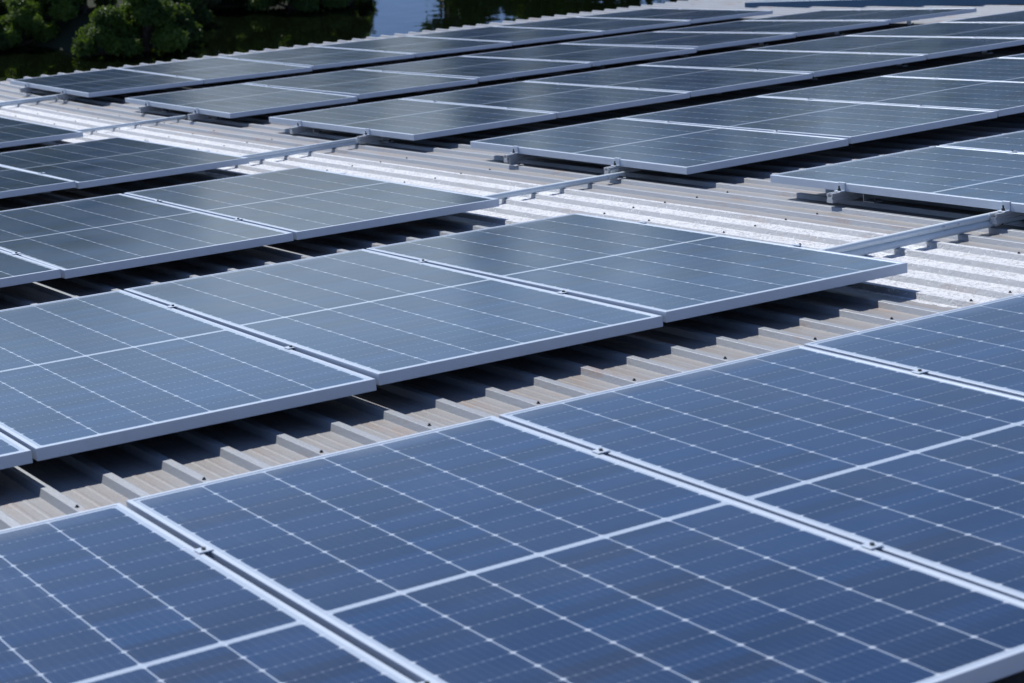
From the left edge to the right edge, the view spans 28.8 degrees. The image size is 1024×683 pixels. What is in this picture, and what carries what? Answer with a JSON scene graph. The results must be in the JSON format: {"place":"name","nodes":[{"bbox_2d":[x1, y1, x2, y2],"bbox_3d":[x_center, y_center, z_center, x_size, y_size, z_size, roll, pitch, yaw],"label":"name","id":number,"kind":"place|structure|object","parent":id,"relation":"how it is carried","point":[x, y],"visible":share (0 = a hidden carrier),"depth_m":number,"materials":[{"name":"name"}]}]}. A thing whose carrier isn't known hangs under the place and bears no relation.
{"place":"outdoors","nodes":[
{"label":"outdoors","id":0,"kind":"place"},
{"bbox_2d":[1,0,286,51],"bbox_3d":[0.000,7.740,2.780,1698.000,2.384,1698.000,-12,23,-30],"label":"ground","id":1,"kind":"structure","parent":0,"point":[68,29],"depth_m":41.14,"materials":[{"name":"green plant"}]},
{"bbox_2d":[0,0,6,17],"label":"waterside bush","id":2,"kind":"object","parent":1,"relation":"on","point":[2,8],"visible":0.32,"depth_m":41.86,"materials":[{"name":"green plant"}]},
{"bbox_2d":[0,19,23,50],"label":"waterside bush","id":3,"kind":"object","parent":1,"relation":"on","point":[4,43],"visible":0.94,"depth_m":40.30,"materials":[{"name":"green plant"}]},
{"bbox_2d":[4,0,51,15],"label":"waterside bush","id":4,"kind":"object","parent":1,"relation":"on","point":[46,10],"visible":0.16,"depth_m":41.45,"materials":[{"name":"green plant"}]},
{"bbox_2d":[0,0,58,47],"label":"waterside bush","id":5,"kind":"object","parent":1,"relation":"on","point":[24,19],"visible":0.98,"depth_m":40.57,"materials":[{"name":"green plant"}]},
{"bbox_2d":[27,0,86,23],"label":"waterside bush","id":6,"kind":"object","parent":1,"relation":"on","point":[63,10],"visible":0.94,"depth_m":40.81,"materials":[{"name":"green plant"}]},
{"bbox_2d":[64,0,118,13],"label":"waterside bush","id":7,"kind":"object","parent":1,"relation":"on","point":[84,8],"visible":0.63,"depth_m":41.72,"materials":[{"name":"green plant"}]},
{"bbox_2d":[71,4,132,56],"bbox_3d":[-8.194,-5.980,40.167,1.180,1.646,1.362,2,20,5],"label":"waterside bush","id":8,"kind":"object","parent":1,"relation":"on","point":[97,32],"visible":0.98,"depth_m":39.72,"materials":[{"name":"green plant"}]},
{"bbox_2d":[227,0,283,12],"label":"waterside bush","id":9,"kind":"object","parent":1,"relation":"on","point":[254,5],"visible":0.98,"depth_m":44.33,"materials":[{"name":"green plant"}]},
{"bbox_2d":[266,0,319,12],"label":"waterside bush","id":10,"kind":"object","parent":1,"relation":"on","point":[302,5],"visible":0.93,"depth_m":44.35,"materials":[{"name":"green plant"}]},
{"bbox_2d":[0,0,1023,682],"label":"warehouse","id":11,"kind":"structure","parent":1,"relation":"on","point":[942,274],"depth_m":8.68,"materials":[{"name":"metal"}]},
{"bbox_2d":[0,95,55,106],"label":"cable conduit","id":12,"kind":"object","parent":11,"relation":"on","point":[27,100],"visible":0.49,"depth_m":17.43,"materials":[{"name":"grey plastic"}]},
{"bbox_2d":[75,115,187,132],"bbox_3d":[-3.155,-1.575,14.867,2.302,0.040,0.032,-13,23,-32],"label":"cable conduit","id":13,"kind":"object","parent":11,"relation":"on","point":[133,123],"visible":0.42,"depth_m":15.04,"materials":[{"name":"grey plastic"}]},
{"bbox_2d":[88,138,394,187],"bbox_3d":[-1.538,-1.140,12.377,2.411,0.056,0.028,-14,24,-35],"label":"cable conduit","id":14,"kind":"object","parent":11,"relation":"on","point":[302,151],"visible":0.47,"depth_m":12.54,"materials":[{"name":"metal"}]},
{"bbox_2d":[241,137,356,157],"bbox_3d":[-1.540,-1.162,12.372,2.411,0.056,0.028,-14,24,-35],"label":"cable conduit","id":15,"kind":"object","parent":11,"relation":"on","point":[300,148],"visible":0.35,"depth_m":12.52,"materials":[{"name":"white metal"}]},
{"bbox_2d":[289,120,324,133],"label":"mounting rail","id":16,"kind":"object","parent":11,"relation":"on","point":[299,128],"visible":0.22,"depth_m":13.59,"materials":[{"name":"metal"}]},
{"bbox_2d":[401,81,689,117],"bbox_3d":[0.200,-1.705,13.931,1.071,0.046,2.107,-12,15,-30],"label":"solar panel","id":17,"kind":"object","parent":16,"relation":"on","point":[559,99],"visible":0.99,"depth_m":13.71,"materials":[{"name":"glass"}]},
{"bbox_2d":[526,65,811,96],"bbox_3d":[1.097,-1.903,14.462,1.071,0.045,2.107,-12,15,-30],"label":"solar panel","id":18,"kind":"object","parent":16,"relation":"on","point":[693,82],"visible":0.98,"depth_m":14.24,"materials":[{"name":"glass"}]},
{"bbox_2d":[640,50,925,76],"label":"solar panel","id":19,"kind":"object","parent":16,"relation":"on","point":[816,64],"visible":0.98,"depth_m":14.77,"materials":[{"name":"glass"}]},
{"bbox_2d":[746,35,1023,58],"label":"solar panel","id":20,"kind":"object","parent":16,"relation":"on","point":[932,47],"visible":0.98,"depth_m":15.31,"materials":[{"name":"glass"}]},
{"bbox_2d":[846,21,1023,37],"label":"solar panel","id":21,"kind":"object","parent":16,"relation":"on","point":[981,29],"visible":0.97,"depth_m":16.25,"materials":[{"name":"glass"}]},
{"bbox_2d":[944,10,1023,22],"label":"solar panel","id":22,"kind":"object","parent":16,"relation":"on","point":[1017,16],"visible":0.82,"depth_m":17.11,"materials":[{"name":"glass"}]},
{"bbox_2d":[19,8,681,94],"bbox_3d":[-1.287,-2.965,20.052,7.508,0.111,0.115,-12,14,-30],"label":"mounting rail","id":23,"kind":"object","parent":11,"relation":"on","point":[27,90],"visible":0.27,"depth_m":18.22,"materials":[{"name":"metal"}]},
{"bbox_2d":[10,68,202,96],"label":"solar panel","id":24,"kind":"object","parent":23,"relation":"on","point":[102,82],"visible":1,"depth_m":17.81,"materials":[{"name":"glass"}]},
{"bbox_2d":[117,57,311,83],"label":"solar panel","id":25,"kind":"object","parent":23,"relation":"on","point":[213,70],"visible":0.99,"depth_m":18.34,"materials":[{"name":"glass"}]},
{"bbox_2d":[222,46,414,69],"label":"solar panel","id":26,"kind":"object","parent":23,"relation":"on","point":[314,57],"visible":0.98,"depth_m":18.86,"materials":[{"name":"glass"}]},
{"bbox_2d":[410,26,602,44],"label":"solar panel","id":27,"kind":"object","parent":23,"relation":"on","point":[517,35],"visible":0.99,"depth_m":19.92,"materials":[{"name":"glass"}]},
{"bbox_2d":[497,17,689,33],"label":"solar panel","id":28,"kind":"object","parent":23,"relation":"on","point":[611,25],"visible":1,"depth_m":20.45,"materials":[{"name":"glass"}]},
{"bbox_2d":[56,9,737,101],"bbox_3d":[-0.762,-2.807,19.216,7.508,0.104,0.115,-12,14,-30],"label":"mounting rail","id":29,"kind":"object","parent":11,"relation":"on","point":[64,96],"visible":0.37,"depth_m":17.39,"materials":[{"name":"metal"}]},
{"bbox_2d":[317,36,511,56],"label":"solar panel","id":30,"kind":"object","parent":29,"relation":"on","point":[422,46],"visible":0.98,"depth_m":19.39,"materials":[{"name":"glass"}]},
{"bbox_2d":[579,8,772,23],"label":"solar panel","id":31,"kind":"object","parent":29,"relation":"on","point":[698,15],"visible":0.9,"depth_m":20.96,"materials":[{"name":"glass"}]},
{"bbox_2d":[139,9,860,111],"bbox_3d":[0.259,-2.534,17.708,7.550,0.115,0.115,-12,14,-30],"label":"mounting rail","id":32,"kind":"object","parent":11,"relation":"on","point":[146,108],"visible":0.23,"depth_m":15.88,"materials":[{"name":"metal"}]},
{"bbox_2d":[125,83,356,117],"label":"solar panel","id":33,"kind":"object","parent":32,"relation":"on","point":[235,100],"visible":1,"depth_m":15.46,"materials":[{"name":"glass"}]},
{"bbox_2d":[244,69,477,98],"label":"solar panel","id":34,"kind":"object","parent":32,"relation":"on","point":[360,84],"visible":0.98,"depth_m":15.98,"materials":[{"name":"glass"}]},
{"bbox_2d":[357,56,590,81],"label":"solar panel","id":35,"kind":"object","parent":32,"relation":"on","point":[482,69],"visible":0.99,"depth_m":16.51,"materials":[{"name":"glass"}]},
{"bbox_2d":[464,43,696,65],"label":"solar panel","id":36,"kind":"object","parent":32,"relation":"on","point":[596,55],"visible":0.99,"depth_m":17.05,"materials":[{"name":"glass"}]},
{"bbox_2d":[561,31,795,50],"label":"solar panel","id":37,"kind":"object","parent":32,"relation":"on","point":[698,41],"visible":0.98,"depth_m":17.54,"materials":[{"name":"glass"}]},
{"bbox_2d":[655,19,888,36],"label":"solar panel","id":38,"kind":"object","parent":32,"relation":"on","point":[801,28],"visible":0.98,"depth_m":18.08,"materials":[{"name":"glass"}]},
{"bbox_2d":[743,8,976,23],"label":"solar panel","id":39,"kind":"object","parent":32,"relation":"on","point":[896,15],"visible":0.91,"depth_m":18.64,"materials":[{"name":"glass"}]},
{"bbox_2d":[503,146,542,166],"bbox_3d":[2.255,-1.510,12.471,5.364,0.102,0.115,-12,14,-30],"label":"mounting rail","id":40,"kind":"object","parent":11,"relation":"on","point":[513,157],"visible":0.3,"depth_m":11.18,"materials":[{"name":"metal"}]},
{"bbox_2d":[470,118,847,174],"bbox_3d":[0.763,-1.099,11.002,1.071,0.045,2.107,-12,15,-30],"label":"solar panel","id":41,"kind":"object","parent":40,"relation":"on","point":[670,147],"visible":1,"depth_m":10.77,"materials":[{"name":"glass"}]},
{"bbox_2d":[621,96,996,143],"bbox_3d":[1.665,-1.299,11.524,1.071,0.045,2.107,-12,15,-30],"label":"solar panel","id":42,"kind":"object","parent":40,"relation":"on","point":[853,122],"visible":0.98,"depth_m":11.30,"materials":[{"name":"glass"}]},
{"bbox_2d":[759,76,1023,116],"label":"solar panel","id":43,"kind":"object","parent":40,"relation":"on","point":[1002,98],"visible":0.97,"depth_m":12.08,"materials":[{"name":"glass"}]},
{"bbox_2d":[884,58,1023,81],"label":"solar panel","id":44,"kind":"object","parent":40,"relation":"on","point":[1003,69],"visible":0.8,"depth_m":13.05,"materials":[{"name":"glass"}]},
{"bbox_2d":[999,53,1023,57],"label":"solar panel","id":45,"kind":"object","parent":40,"relation":"on","point":[1017,56],"visible":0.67,"depth_m":13.71,"materials":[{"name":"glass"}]},
{"bbox_2d":[484,171,626,198],"bbox_3d":[-0.218,-0.689,9.824,1.931,0.041,0.037,-13,23,-31],"label":"cable conduit","id":46,"kind":"object","parent":11,"relation":"on","point":[553,186],"visible":0.51,"depth_m":10.09,"materials":[{"name":"white metal"}]},
{"bbox_2d":[187,8,932,119],"bbox_3d":[0.783,-2.393,16.868,7.550,0.139,0.115,-12,14,-30],"label":"mounting rail","id":47,"kind":"object","parent":11,"relation":"on","point":[195,115],"visible":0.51,"depth_m":15.93,"materials":[{"name":"metal"}]},
{"bbox_2d":[604,158,645,179],"bbox_3d":[2.779,-1.369,11.631,5.364,0.104,0.115,-12,14,-30],"label":"mounting rail","id":48,"kind":"object","parent":11,"relation":"on","point":[615,167],"visible":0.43,"depth_m":10.34,"materials":[{"name":"metal"}]},
{"bbox_2d":[357,50,992,142],"bbox_3d":[2.664,-2.075,14.831,8.556,0.121,0.115,-12,14,-30],"label":"mounting rail","id":49,"kind":"object","parent":11,"relation":"on","point":[366,137],"visible":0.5,"depth_m":12.77,"materials":[{"name":"metal"}]},
{"bbox_2d":[269,99,555,140],"bbox_3d":[-0.703,-1.509,13.405,1.071,0.045,2.107,-12,15,-30],"label":"solar panel","id":50,"kind":"object","parent":49,"relation":"on","point":[407,119],"visible":1,"depth_m":13.17,"materials":[{"name":"glass"}]},
{"bbox_2d":[826,182,881,202],"bbox_3d":[2.355,-0.837,9.380,2.182,0.102,0.115,-12,14,-30],"label":"mounting rail","id":51,"kind":"object","parent":11,"relation":"on","point":[840,194],"visible":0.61,"depth_m":8.89,"materials":[{"name":"metal"}]},
{"bbox_2d":[770,146,1023,212],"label":"solar panel","id":52,"kind":"object","parent":51,"relation":"on","point":[987,179],"visible":1,"depth_m":8.97,"materials":[{"name":"glass"}]},
{"bbox_2d":[842,219,1023,255],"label":"cable conduit","id":53,"kind":"object","parent":11,"relation":"on","point":[920,239],"visible":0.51,"depth_m":7.85,"materials":[{"name":"metal"}]},
{"bbox_2d":[819,211,996,252],"bbox_3d":[1.454,-0.399,7.758,2.502,0.043,0.035,-13,23,-32],"label":"cable conduit","id":54,"kind":"object","parent":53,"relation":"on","point":[908,233],"visible":0.53,"depth_m":7.80,"materials":[{"name":"metal"}]},
{"bbox_2d":[989,201,1023,224],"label":"mounting rail","id":55,"kind":"object","parent":11,"relation":"on","point":[1004,214],"visible":1,"depth_m":8.04,"materials":[{"name":"metal"}]},
{"bbox_2d":[939,130,1023,152],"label":"solar panel","id":56,"kind":"object","parent":55,"relation":"on","point":[1014,141],"visible":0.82,"depth_m":9.79,"materials":[{"name":"glass"}]},
{"bbox_2d":[0,0,687,80],"bbox_3d":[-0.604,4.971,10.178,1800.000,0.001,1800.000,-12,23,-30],"label":"water","id":57,"kind":"structure","parent":0,"point":[228,31],"depth_m":42.96,"materials":[{"name":"black liquid"}]},
{"bbox_2d":[112,0,188,56],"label":"waterside bush","id":58,"kind":"object","parent":57,"relation":"in","point":[148,18],"visible":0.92,"depth_m":40.01,"materials":[{"name":"green plant"}]},
{"bbox_2d":[157,2,202,42],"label":"waterside bush","id":59,"kind":"object","parent":57,"relation":"in","point":[184,21],"visible":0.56,"depth_m":40.95,"materials":[{"name":"green plant"}]},
{"bbox_2d":[168,0,214,24],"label":"waterside bush","id":60,"kind":"object","parent":57,"relation":"in","point":[203,14],"visible":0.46,"depth_m":42.94,"materials":[{"name":"green plant"}]},
{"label":"mounting rail","id":61,"kind":"object","parent":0,"visible":0},
{"bbox_2d":[0,503,435,682],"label":"solar panel","id":62,"kind":"object","parent":61,"relation":"on","point":[117,593],"visible":1,"depth_m":4.03,"materials":[{"name":"glass"}]},
{"bbox_2d":[499,345,1023,601],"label":"solar panel","id":63,"kind":"object","parent":61,"relation":"on","point":[919,467],"visible":0.98,"depth_m":4.88,"materials":[{"name":"glass"}]},
{"label":"mounting rail","id":64,"kind":"object","parent":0,"visible":0},
{"bbox_2d":[126,416,1023,682],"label":"solar panel","id":65,"kind":"object","parent":64,"relation":"on","point":[491,549],"visible":1,"depth_m":4.09,"materials":[{"name":"glass"}]},
{"bbox_2d":[804,293,1023,397],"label":"solar panel","id":66,"kind":"object","parent":64,"relation":"on","point":[980,345],"visible":0.82,"depth_m":5.79,"materials":[{"name":"glass"}]},
{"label":"mounting rail","id":67,"kind":"object","parent":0,"visible":0},
{"bbox_2d":[0,432,32,469],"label":"solar panel","id":68,"kind":"object","parent":67,"relation":"on","point":[13,453],"visible":1,"depth_m":5.42,"materials":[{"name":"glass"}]},
{"bbox_2d":[124,249,662,384],"bbox_3d":[-0.495,-0.132,7.112,1.071,0.044,2.107,-11,14,-30],"label":"solar panel","id":69,"kind":"object","parent":67,"relation":"on","point":[382,318],"visible":0.98,"depth_m":6.85,"materials":[{"name":"glass"}]},
{"bbox_2d":[366,213,907,322],"bbox_3d":[0.394,-0.314,7.633,1.046,0.037,2.107,-11,14,-30],"label":"solar panel","id":70,"kind":"object","parent":67,"relation":"on","point":[669,274],"visible":0.92,"depth_m":7.38,"materials":[{"name":"glass"}]},
{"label":"mounting rail","id":71,"kind":"object","parent":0,"visible":0},
{"bbox_2d":[0,290,376,460],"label":"solar panel","id":72,"kind":"object","parent":71,"relation":"on","point":[90,372],"visible":1,"depth_m":6.19,"materials":[{"name":"glass"}]},
{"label":"mounting rail","id":73,"kind":"object","parent":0,"visible":0},
{"bbox_2d":[0,250,60,287],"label":"solar panel","id":74,"kind":"object","parent":73,"relation":"on","point":[16,268],"visible":1,"depth_m":8.26,"materials":[{"name":"glass"}]},
{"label":"mounting rail","id":75,"kind":"object","parent":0,"visible":0},
{"bbox_2d":[0,194,293,278],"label":"solar panel","id":76,"kind":"object","parent":75,"relation":"on","point":[86,236],"visible":1,"depth_m":9.08,"materials":[{"name":"glass"}]},
{"bbox_2d":[124,167,498,239],"bbox_3d":[-1.056,-0.708,9.931,1.046,0.035,2.107,-12,14,-30],"label":"solar panel","id":77,"kind":"object","parent":75,"relation":"on","point":[299,203],"visible":0.9,"depth_m":9.70,"materials":[{"name":"glass"}]},
{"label":"mounting rail","id":78,"kind":"object","parent":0,"visible":0},
{"bbox_2d":[0,165,75,198],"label":"solar panel","id":79,"kind":"object","parent":78,"relation":"on","point":[15,182],"visible":1,"depth_m":11.23,"materials":[{"name":"glass"}]},
{"bbox_2d":[0,137,248,188],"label":"solar panel","id":80,"kind":"object","parent":78,"relation":"on","point":[94,163],"visible":0.94,"depth_m":12.07,"materials":[{"name":"glass"}]},
{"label":"mounting rail","id":81,"kind":"object","parent":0,"visible":0},
{"bbox_2d":[0,117,82,147],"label":"solar panel","id":82,"kind":"object","parent":81,"relation":"on","point":[14,132],"visible":1,"depth_m":14.11,"materials":[{"name":"glass"}]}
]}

